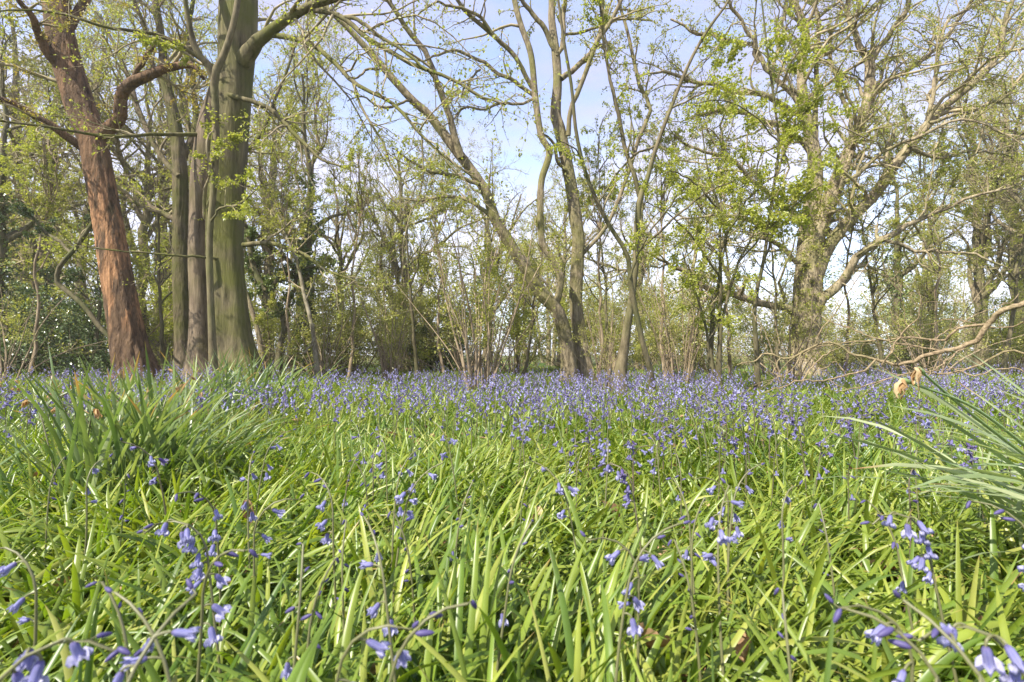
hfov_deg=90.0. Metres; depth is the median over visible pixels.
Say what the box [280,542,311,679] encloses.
bluebell
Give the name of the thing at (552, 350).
woodland
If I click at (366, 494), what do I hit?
bluebell
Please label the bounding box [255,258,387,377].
hazel coppice
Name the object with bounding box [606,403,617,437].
bluebell
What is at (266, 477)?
bluebell
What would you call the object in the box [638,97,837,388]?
multistem hazel
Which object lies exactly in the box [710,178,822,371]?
slender sapling
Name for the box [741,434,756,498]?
bluebell
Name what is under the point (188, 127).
slim tree
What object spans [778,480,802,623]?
bluebell
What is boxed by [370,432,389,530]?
bluebell
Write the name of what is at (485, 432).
bluebell
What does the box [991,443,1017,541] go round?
bluebell
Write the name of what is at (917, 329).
hazel coppice
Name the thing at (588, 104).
sky
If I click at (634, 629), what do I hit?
bluebell
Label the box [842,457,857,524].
bluebell
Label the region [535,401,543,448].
bluebell
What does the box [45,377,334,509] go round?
daffodil clump
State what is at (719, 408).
bluebell
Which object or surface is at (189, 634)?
bluebell
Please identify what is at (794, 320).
hazel coppice
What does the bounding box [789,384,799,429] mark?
bluebell
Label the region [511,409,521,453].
bluebell
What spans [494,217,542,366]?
green hornbeam
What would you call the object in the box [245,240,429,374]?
hazel bush
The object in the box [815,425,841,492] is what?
bluebell
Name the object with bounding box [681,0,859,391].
hazel sapling
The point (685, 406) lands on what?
bluebell
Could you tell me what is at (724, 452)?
bluebell
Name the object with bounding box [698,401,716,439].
bluebell
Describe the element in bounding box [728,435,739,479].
bluebell
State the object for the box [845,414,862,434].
bluebell
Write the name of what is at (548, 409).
bluebell
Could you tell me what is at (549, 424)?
bluebell
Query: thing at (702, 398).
bluebell
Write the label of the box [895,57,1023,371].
background oak
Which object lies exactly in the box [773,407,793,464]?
bluebell
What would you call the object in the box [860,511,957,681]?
bluebell
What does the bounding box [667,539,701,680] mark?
bluebell
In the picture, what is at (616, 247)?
slender sapling
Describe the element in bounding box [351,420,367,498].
bluebell
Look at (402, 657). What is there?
bluebell
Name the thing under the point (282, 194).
slender sapling
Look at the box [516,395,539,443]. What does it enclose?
bluebell
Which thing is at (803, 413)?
bluebell
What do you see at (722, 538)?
bluebell
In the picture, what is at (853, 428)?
bluebell
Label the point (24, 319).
thicket bush
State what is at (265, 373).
daffodil clump
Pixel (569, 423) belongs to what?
bluebell
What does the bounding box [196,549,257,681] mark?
bluebell
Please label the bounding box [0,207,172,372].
hazel bush
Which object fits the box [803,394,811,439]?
bluebell
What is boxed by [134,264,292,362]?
thicket bush
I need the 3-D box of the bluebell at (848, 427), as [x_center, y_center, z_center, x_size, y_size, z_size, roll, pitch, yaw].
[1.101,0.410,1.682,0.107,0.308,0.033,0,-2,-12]
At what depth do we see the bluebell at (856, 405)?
2.13 m
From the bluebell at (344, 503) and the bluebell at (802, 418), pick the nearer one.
the bluebell at (344, 503)
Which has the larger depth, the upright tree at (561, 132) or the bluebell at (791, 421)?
the upright tree at (561, 132)
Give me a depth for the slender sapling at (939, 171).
9.63 m
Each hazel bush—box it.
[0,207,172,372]
[69,220,251,371]
[244,246,352,371]
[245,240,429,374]
[356,234,526,374]
[443,236,595,373]
[565,272,669,368]
[595,281,715,369]
[693,282,792,374]
[822,303,932,372]
[902,277,1023,376]
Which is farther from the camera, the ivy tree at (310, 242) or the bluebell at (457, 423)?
the ivy tree at (310, 242)
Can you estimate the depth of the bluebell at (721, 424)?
1.80 m
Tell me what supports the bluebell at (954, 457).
on the ground at (633, 365)
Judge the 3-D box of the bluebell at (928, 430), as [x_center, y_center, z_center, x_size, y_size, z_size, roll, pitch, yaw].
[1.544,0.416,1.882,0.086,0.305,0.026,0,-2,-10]
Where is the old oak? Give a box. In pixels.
[605,0,1023,378]
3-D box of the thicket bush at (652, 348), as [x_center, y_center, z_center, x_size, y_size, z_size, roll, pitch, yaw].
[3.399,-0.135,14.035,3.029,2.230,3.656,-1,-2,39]
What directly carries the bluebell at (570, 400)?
on the ground at (633, 365)
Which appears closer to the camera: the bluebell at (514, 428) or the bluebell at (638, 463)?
the bluebell at (638, 463)
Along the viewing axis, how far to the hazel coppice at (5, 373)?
8.20 m
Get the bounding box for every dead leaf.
[241,498,254,524]
[640,622,670,648]
[734,630,751,662]
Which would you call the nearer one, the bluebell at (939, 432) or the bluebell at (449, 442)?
the bluebell at (449, 442)
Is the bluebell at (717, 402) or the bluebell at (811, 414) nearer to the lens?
the bluebell at (717, 402)
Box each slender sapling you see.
[0,97,86,379]
[23,165,163,375]
[113,159,190,372]
[247,105,333,373]
[318,119,401,377]
[363,152,469,375]
[401,111,478,373]
[502,195,570,378]
[541,169,642,369]
[565,101,645,369]
[613,98,705,383]
[663,158,771,377]
[675,74,777,379]
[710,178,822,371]
[824,132,900,373]
[838,160,942,372]
[883,101,991,372]
[943,154,1023,374]
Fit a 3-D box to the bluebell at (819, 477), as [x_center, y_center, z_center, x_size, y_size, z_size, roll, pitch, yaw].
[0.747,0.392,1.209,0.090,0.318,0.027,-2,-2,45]
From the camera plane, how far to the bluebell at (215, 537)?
0.71 m
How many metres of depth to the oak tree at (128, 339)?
7.42 m
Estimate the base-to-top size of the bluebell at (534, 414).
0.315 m
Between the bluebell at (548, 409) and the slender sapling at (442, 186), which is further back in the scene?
the slender sapling at (442, 186)
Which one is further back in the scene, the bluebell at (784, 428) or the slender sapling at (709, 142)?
the slender sapling at (709, 142)
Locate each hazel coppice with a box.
[0,255,108,381]
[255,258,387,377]
[344,263,431,381]
[376,167,578,392]
[536,273,640,389]
[619,199,761,384]
[691,251,885,384]
[849,255,1022,376]
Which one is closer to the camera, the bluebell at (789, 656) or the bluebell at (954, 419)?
the bluebell at (789, 656)
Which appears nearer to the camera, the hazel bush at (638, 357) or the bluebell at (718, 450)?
the bluebell at (718, 450)
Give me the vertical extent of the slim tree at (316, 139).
10.226 m
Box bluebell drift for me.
[0,359,1023,438]
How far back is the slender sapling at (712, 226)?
9.84 m
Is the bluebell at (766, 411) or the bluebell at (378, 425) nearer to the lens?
the bluebell at (378, 425)
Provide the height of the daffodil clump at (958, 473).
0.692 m
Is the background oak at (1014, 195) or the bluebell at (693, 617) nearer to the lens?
the bluebell at (693, 617)
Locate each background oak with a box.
[0,0,142,371]
[0,0,188,366]
[7,0,271,364]
[16,0,316,350]
[128,0,348,368]
[251,96,402,370]
[312,100,520,372]
[425,115,562,368]
[504,151,635,366]
[551,120,684,368]
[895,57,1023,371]
[911,7,1023,366]
[920,0,1023,237]
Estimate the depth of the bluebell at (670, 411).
2.30 m
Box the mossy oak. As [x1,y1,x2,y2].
[67,0,343,375]
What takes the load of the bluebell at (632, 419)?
on the ground at (633, 365)
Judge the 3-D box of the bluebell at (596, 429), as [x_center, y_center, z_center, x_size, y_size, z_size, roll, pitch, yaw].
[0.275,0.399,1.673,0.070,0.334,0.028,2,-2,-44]
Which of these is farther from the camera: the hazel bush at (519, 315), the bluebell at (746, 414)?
the hazel bush at (519, 315)
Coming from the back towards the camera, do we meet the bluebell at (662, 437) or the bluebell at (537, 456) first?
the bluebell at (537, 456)
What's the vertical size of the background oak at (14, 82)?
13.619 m
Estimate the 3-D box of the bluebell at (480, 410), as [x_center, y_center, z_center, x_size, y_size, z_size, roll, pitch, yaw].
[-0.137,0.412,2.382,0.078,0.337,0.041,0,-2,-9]
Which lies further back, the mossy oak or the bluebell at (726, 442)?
the mossy oak
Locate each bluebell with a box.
[0,547,37,646]
[0,632,130,681]
[3,406,12,455]
[4,390,18,432]
[13,395,30,424]
[26,407,43,439]
[44,457,65,561]
[63,393,70,433]
[83,453,112,561]
[85,581,142,680]
[113,578,200,681]
[117,473,129,579]
[120,438,169,545]
[137,519,222,680]
[174,491,222,626]
[194,389,200,429]
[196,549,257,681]
[239,451,257,641]
[253,494,304,649]
[255,429,295,523]
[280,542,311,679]
[304,472,336,608]
[305,557,338,681]
[315,399,320,443]
[333,406,340,449]
[335,448,364,566]
[335,621,418,681]
[337,519,348,631]
[348,460,372,551]
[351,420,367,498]
[358,397,371,445]
[358,512,397,681]
[369,444,378,527]
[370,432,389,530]
[371,384,377,432]
[375,398,382,450]
[385,395,393,439]
[387,511,416,654]
[388,600,476,681]
[391,448,420,567]
[392,395,413,447]
[392,456,442,602]
[409,423,416,493]
[414,394,426,440]
[415,394,420,433]
[429,418,458,515]
[446,480,473,622]
[452,391,471,435]
[452,406,469,457]
[456,413,471,461]
[474,402,490,456]
[475,393,490,438]
[487,414,495,457]
[491,390,496,445]
[496,520,533,671]
[497,409,504,444]
[500,387,516,426]
[502,386,517,423]
[509,407,517,476]
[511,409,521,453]
[514,417,544,493]
[515,402,531,423]
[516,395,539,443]
[516,410,529,474]
[519,477,530,595]
[527,402,537,437]
[529,456,583,642]
[531,405,549,459]
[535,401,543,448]
[535,433,539,489]
[537,397,542,428]
[539,406,556,456]
[542,411,568,489]
[544,386,550,445]
[560,398,564,434]
[562,395,576,429]
[564,440,589,514]
[565,389,586,452]
[566,403,576,445]
[569,394,577,426]
[570,430,576,470]
[575,447,583,510]
[579,424,595,512]
[580,530,639,681]
[582,412,591,486]
[584,409,602,452]
[585,393,598,430]
[588,415,605,462]
[589,412,603,478]
[592,429,596,481]
[592,463,645,575]
[597,438,613,549]
[605,397,624,465]
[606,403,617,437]
[610,388,623,425]
[614,520,689,681]
[624,439,636,495]
[628,408,647,454]
[630,403,634,438]
[633,444,654,518]
[634,429,661,512]
[643,411,663,482]
[647,395,664,430]
[650,408,678,484]
[652,406,673,441]
[652,418,678,496]
[653,412,678,488]
[654,410,669,466]
[657,430,673,484]
[662,407,688,485]
[665,394,674,443]
[666,478,699,646]
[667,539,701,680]
[668,416,691,478]
[670,426,681,490]
[673,453,685,542]
[677,406,702,463]
[680,398,688,422]
[688,473,732,629]
[690,497,705,665]
[691,397,707,452]
[693,393,715,436]
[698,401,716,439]
[698,425,709,493]
[701,478,744,681]
[704,398,725,438]
[705,399,716,422]
[706,410,738,482]
[713,426,718,474]
[714,424,727,482]
[714,428,732,508]
[717,401,724,449]
[718,387,734,457]
[720,418,724,466]
[722,403,726,445]
[724,427,736,463]
[727,463,764,655]
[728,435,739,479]
[735,398,751,452]
[735,423,749,504]
[736,402,744,445]
[741,391,751,440]
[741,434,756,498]
[742,411,751,481]
[752,403,770,471]
[753,395,762,456]
[756,402,765,443]
[757,395,764,451]
[757,412,779,506]
[759,401,771,447]
[763,395,771,434]
[763,397,780,425]
[770,414,808,487]
[770,438,788,514]
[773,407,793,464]
[774,588,796,681]
[775,407,788,453]
[776,392,784,433]
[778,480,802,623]
[784,398,805,451]
[786,395,808,435]
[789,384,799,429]
[791,395,821,460]
[798,433,809,504]
[801,397,813,431]
[802,394,816,437]
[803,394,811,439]
[810,442,847,511]
[813,503,840,681]
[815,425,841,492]
[816,401,827,448]
[819,389,839,425]
[824,593,913,681]
[827,394,854,457]
[831,419,855,456]
[833,608,940,681]
[837,399,849,446]
[841,398,867,439]
[842,404,855,454]
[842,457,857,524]
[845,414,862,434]
[856,412,884,478]
[860,500,917,653]
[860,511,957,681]
[861,398,880,437]
[862,405,882,448]
[873,406,888,444]
[873,420,884,463]
[888,421,910,473]
[890,431,910,471]
[893,589,984,681]
[896,622,1023,681]
[898,422,916,471]
[902,415,949,498]
[903,400,912,423]
[903,459,926,611]
[906,395,923,432]
[909,397,922,432]
[911,399,927,450]
[912,450,920,529]
[919,402,930,440]
[924,416,936,443]
[934,413,943,450]
[937,439,987,532]
[939,420,944,462]
[948,402,973,456]
[949,423,959,497]
[955,387,968,438]
[966,500,1023,591]
[967,414,978,490]
[970,429,988,531]
[987,402,1005,441]
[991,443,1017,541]
[1002,410,1022,447]
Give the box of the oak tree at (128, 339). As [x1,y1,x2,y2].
[0,0,209,384]
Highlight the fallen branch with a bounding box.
[737,256,1023,409]
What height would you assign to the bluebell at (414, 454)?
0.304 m
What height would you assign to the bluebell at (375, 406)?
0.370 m
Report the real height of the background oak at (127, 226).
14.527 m
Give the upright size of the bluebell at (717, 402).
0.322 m
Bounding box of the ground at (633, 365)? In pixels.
[7,355,999,680]
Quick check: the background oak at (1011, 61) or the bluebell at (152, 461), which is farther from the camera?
the background oak at (1011, 61)
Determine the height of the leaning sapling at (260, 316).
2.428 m
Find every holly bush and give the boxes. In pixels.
[0,277,110,379]
[3,260,108,374]
[400,307,500,371]
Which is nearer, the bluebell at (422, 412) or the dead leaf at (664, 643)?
the dead leaf at (664, 643)
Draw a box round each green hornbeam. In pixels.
[358,152,452,336]
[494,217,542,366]
[879,195,960,365]
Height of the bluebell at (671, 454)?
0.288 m
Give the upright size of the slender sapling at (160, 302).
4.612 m
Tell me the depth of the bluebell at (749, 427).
1.69 m
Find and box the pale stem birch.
[261,199,335,377]
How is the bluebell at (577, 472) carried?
on the ground at (633, 365)
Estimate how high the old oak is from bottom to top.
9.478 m
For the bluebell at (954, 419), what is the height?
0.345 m
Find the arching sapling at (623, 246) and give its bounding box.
[543,0,681,394]
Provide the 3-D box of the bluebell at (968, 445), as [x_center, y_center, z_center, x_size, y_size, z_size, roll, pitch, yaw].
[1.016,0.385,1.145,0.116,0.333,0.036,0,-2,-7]
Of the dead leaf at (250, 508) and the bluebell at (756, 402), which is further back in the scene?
the bluebell at (756, 402)
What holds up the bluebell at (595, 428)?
on the ground at (633, 365)
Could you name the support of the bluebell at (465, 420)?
on the ground at (633, 365)
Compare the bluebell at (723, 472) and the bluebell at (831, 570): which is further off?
the bluebell at (723, 472)
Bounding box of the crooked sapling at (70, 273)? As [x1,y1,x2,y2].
[0,197,107,338]
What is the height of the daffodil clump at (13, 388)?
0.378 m
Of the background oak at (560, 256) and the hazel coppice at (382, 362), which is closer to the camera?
the hazel coppice at (382, 362)
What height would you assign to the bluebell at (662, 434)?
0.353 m
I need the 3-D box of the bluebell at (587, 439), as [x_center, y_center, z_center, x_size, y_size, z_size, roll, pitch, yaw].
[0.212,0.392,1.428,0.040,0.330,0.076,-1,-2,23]
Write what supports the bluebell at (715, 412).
on the ground at (633, 365)
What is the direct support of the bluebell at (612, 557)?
on the ground at (633, 365)
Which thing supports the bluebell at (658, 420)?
on the ground at (633, 365)
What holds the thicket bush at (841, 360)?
on the ground at (633, 365)
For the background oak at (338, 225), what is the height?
8.606 m
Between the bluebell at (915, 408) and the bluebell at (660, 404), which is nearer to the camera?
the bluebell at (915, 408)
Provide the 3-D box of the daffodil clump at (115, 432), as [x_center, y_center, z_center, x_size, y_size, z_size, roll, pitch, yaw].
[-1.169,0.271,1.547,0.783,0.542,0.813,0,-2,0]
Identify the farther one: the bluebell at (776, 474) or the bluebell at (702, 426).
the bluebell at (702, 426)
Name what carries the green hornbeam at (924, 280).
on the ground at (633, 365)
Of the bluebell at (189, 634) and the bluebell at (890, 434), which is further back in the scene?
the bluebell at (890, 434)
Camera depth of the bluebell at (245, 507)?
0.86 m
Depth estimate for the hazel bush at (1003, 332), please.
10.62 m
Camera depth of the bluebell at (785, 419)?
2.14 m
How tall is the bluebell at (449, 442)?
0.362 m
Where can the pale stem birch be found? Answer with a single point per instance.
(313, 344)
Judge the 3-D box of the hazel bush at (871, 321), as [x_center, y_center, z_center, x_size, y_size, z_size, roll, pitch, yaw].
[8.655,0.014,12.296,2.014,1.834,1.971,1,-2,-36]
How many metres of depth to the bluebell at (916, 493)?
1.11 m
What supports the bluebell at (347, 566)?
on the ground at (633, 365)
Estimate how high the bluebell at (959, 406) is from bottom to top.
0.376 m
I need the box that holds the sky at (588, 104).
[0,0,1023,354]
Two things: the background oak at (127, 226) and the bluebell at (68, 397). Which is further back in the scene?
the background oak at (127, 226)
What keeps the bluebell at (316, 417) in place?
on the ground at (633, 365)
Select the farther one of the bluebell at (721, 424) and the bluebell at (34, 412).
the bluebell at (34, 412)
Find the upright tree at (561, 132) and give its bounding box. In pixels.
[496,0,684,382]
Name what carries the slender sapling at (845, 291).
on the ground at (633, 365)
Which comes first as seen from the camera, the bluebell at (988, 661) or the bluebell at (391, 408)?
the bluebell at (988, 661)
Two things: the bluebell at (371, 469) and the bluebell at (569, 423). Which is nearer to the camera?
the bluebell at (371, 469)
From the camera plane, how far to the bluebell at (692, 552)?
0.75 m
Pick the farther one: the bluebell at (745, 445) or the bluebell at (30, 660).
the bluebell at (745, 445)
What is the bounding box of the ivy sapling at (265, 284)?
[244,225,339,374]
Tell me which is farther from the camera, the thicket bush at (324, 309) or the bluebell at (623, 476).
the thicket bush at (324, 309)
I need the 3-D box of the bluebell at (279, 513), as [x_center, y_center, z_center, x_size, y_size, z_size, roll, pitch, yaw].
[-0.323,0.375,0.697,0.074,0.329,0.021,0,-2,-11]
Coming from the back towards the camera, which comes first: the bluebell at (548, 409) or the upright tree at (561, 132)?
the upright tree at (561, 132)
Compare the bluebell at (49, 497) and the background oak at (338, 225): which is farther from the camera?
the background oak at (338, 225)
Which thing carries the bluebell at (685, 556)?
on the ground at (633, 365)
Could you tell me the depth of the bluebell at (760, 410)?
1.84 m
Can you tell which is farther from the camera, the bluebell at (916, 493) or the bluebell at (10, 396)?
the bluebell at (10, 396)
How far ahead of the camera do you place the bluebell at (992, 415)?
2.16 m
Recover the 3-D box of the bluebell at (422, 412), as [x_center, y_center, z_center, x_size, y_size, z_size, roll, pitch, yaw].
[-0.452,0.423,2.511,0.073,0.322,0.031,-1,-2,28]
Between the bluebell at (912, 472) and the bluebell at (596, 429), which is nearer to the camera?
the bluebell at (912, 472)
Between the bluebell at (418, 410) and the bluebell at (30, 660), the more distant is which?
the bluebell at (418, 410)
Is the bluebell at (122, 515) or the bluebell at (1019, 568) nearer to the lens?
the bluebell at (1019, 568)
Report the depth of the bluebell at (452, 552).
0.76 m
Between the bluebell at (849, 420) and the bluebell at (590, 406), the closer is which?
the bluebell at (849, 420)
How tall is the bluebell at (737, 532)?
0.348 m
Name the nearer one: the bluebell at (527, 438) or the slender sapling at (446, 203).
the bluebell at (527, 438)
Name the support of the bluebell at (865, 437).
on the ground at (633, 365)
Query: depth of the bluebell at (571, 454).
1.31 m
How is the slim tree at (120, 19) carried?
on the ground at (633, 365)
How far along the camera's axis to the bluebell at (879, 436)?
1.73 m
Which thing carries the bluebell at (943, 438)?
on the ground at (633, 365)
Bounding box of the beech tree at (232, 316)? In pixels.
[0,0,575,386]
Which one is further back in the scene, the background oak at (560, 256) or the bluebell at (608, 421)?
the background oak at (560, 256)
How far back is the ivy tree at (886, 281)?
14.58 m
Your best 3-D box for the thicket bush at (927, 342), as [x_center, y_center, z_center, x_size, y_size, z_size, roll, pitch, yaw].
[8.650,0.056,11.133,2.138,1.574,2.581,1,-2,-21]
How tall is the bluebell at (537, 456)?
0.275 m
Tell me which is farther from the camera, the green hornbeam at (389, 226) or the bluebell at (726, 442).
the green hornbeam at (389, 226)
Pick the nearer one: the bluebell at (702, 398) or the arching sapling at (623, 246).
the bluebell at (702, 398)
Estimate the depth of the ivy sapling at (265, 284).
9.69 m
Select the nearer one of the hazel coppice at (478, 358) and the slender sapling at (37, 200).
the hazel coppice at (478, 358)
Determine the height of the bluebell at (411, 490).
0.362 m
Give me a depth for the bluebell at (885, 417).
2.05 m
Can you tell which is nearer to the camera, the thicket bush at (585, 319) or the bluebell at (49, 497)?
the bluebell at (49, 497)
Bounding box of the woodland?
[5,175,1010,367]
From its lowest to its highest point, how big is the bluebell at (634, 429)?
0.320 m
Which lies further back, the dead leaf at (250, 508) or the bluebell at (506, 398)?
the bluebell at (506, 398)
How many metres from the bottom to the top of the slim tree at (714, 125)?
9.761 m
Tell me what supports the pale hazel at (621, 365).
on the ground at (633, 365)
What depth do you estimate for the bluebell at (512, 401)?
2.43 m
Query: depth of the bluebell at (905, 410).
2.37 m
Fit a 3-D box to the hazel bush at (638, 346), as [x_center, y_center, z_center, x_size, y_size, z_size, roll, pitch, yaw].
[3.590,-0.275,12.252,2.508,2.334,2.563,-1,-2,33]
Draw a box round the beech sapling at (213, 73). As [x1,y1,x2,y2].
[133,0,259,386]
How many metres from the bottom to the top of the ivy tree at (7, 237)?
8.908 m
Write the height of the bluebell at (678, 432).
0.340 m
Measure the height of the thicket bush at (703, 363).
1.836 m
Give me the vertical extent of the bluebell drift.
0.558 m
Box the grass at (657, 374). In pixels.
[2,362,1021,397]
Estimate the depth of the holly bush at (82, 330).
9.48 m
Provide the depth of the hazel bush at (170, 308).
11.73 m
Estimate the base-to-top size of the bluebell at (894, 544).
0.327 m
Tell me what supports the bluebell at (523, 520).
on the ground at (633, 365)
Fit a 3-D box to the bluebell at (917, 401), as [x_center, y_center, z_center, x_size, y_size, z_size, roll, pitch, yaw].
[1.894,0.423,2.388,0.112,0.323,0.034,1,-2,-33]
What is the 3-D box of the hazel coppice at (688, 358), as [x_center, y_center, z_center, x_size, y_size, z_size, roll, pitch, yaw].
[2.772,-0.581,8.341,1.945,2.884,2.693,1,-2,-22]
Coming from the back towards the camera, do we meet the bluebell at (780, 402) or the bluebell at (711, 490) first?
the bluebell at (780, 402)
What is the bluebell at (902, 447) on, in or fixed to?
on the ground at (633, 365)
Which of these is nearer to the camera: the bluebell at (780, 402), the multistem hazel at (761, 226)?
the bluebell at (780, 402)
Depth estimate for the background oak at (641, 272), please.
16.33 m
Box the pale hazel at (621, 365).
[576,0,766,397]
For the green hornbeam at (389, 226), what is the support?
on the ground at (633, 365)
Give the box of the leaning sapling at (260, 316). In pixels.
[246,288,277,366]
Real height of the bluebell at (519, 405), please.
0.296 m
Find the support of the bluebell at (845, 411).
on the ground at (633, 365)
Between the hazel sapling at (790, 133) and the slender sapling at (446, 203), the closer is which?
the hazel sapling at (790, 133)
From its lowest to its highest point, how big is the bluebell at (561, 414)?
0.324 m
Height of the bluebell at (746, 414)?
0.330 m
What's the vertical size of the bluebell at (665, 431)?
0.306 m
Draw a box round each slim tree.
[7,0,175,365]
[146,0,254,233]
[256,3,357,373]
[674,115,726,365]
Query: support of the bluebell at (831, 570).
on the ground at (633, 365)
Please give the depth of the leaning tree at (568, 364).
7.96 m
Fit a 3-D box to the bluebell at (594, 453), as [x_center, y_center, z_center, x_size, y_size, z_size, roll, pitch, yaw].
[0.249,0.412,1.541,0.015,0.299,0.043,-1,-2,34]
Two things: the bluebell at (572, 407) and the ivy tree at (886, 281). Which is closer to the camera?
the bluebell at (572, 407)
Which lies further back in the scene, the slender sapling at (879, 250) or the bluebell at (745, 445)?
the slender sapling at (879, 250)
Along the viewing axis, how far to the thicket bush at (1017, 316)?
12.28 m
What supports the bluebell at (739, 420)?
on the ground at (633, 365)
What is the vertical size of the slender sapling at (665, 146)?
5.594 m
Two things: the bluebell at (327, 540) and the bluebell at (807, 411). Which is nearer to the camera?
the bluebell at (327, 540)
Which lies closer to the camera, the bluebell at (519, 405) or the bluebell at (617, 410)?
the bluebell at (617, 410)
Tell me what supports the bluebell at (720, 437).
on the ground at (633, 365)
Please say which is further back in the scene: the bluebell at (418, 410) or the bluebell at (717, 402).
the bluebell at (717, 402)
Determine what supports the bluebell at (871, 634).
on the ground at (633, 365)
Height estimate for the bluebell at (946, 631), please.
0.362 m
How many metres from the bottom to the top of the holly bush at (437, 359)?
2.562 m
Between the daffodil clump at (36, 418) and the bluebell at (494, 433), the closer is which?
the bluebell at (494, 433)
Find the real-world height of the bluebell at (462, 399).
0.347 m
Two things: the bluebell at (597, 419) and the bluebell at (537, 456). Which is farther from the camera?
the bluebell at (597, 419)
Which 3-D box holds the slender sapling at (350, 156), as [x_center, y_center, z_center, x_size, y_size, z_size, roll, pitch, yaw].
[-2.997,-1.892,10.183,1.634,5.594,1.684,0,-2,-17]
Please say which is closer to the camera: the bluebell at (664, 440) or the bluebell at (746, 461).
the bluebell at (746, 461)
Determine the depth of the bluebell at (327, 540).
0.76 m
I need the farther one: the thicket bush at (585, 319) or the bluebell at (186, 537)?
the thicket bush at (585, 319)
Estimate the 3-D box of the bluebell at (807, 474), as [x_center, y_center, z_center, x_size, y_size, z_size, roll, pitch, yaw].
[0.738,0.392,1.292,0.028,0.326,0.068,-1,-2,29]
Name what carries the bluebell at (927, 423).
on the ground at (633, 365)
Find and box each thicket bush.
[5,259,105,366]
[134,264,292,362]
[251,277,411,373]
[315,267,465,371]
[338,277,495,372]
[485,278,641,366]
[586,300,692,371]
[664,309,767,372]
[822,318,898,374]
[852,307,986,372]
[939,294,1023,370]
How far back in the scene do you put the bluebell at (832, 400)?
2.31 m
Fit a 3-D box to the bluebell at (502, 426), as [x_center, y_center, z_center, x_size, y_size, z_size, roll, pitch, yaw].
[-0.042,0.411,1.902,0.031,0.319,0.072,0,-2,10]
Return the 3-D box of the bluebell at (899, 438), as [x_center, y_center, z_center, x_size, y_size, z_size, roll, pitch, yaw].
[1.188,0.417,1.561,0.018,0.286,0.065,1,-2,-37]
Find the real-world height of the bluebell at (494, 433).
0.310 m
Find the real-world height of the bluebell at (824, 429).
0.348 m
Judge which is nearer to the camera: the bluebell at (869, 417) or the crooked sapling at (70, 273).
the bluebell at (869, 417)
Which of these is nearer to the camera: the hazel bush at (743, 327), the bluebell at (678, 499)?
the bluebell at (678, 499)
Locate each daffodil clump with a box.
[0,344,275,525]
[0,372,103,401]
[1,366,163,444]
[34,367,256,433]
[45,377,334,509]
[65,368,314,425]
[126,342,345,428]
[815,345,1023,582]
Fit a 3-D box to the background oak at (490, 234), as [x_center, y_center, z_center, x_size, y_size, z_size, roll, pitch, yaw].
[-0.923,-2.994,15.952,3.461,7.990,5.343,1,-2,-35]
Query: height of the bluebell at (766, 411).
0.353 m
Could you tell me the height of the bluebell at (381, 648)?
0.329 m
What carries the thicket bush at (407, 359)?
on the ground at (633, 365)
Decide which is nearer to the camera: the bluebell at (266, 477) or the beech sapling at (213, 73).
the bluebell at (266, 477)
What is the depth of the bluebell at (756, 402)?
2.08 m
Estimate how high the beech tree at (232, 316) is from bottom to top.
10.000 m
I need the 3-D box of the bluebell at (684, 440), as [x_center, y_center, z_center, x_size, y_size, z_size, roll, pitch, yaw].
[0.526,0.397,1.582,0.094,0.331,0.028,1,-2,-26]
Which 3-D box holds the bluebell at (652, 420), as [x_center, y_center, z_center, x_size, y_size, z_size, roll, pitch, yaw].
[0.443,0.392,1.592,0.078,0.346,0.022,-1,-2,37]
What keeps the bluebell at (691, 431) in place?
on the ground at (633, 365)
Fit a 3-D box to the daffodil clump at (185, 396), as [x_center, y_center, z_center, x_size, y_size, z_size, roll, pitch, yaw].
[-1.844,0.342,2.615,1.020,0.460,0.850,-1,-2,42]
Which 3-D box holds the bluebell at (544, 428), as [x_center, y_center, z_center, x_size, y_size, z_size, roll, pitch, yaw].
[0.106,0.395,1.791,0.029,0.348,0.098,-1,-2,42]
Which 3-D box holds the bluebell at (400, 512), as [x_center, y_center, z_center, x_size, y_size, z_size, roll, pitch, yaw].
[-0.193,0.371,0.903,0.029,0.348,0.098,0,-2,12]
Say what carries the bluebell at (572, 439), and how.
on the ground at (633, 365)
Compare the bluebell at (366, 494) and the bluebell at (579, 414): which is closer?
the bluebell at (366, 494)
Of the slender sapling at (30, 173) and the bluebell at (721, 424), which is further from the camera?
the slender sapling at (30, 173)
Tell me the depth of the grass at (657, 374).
12.35 m
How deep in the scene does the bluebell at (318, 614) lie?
0.52 m
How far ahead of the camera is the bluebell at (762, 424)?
2.13 m
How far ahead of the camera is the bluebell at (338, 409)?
2.06 m
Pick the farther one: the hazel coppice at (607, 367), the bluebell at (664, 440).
the hazel coppice at (607, 367)
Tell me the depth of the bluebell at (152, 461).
0.99 m
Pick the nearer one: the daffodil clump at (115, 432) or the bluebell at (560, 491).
the bluebell at (560, 491)
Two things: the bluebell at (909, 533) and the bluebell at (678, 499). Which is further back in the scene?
the bluebell at (678, 499)
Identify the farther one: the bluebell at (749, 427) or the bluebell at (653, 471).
the bluebell at (749, 427)
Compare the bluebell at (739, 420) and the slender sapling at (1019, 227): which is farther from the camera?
the slender sapling at (1019, 227)
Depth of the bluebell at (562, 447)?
1.40 m
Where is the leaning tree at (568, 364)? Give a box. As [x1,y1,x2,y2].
[323,0,579,383]
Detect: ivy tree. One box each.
[0,0,160,376]
[244,0,392,374]
[826,88,1023,370]

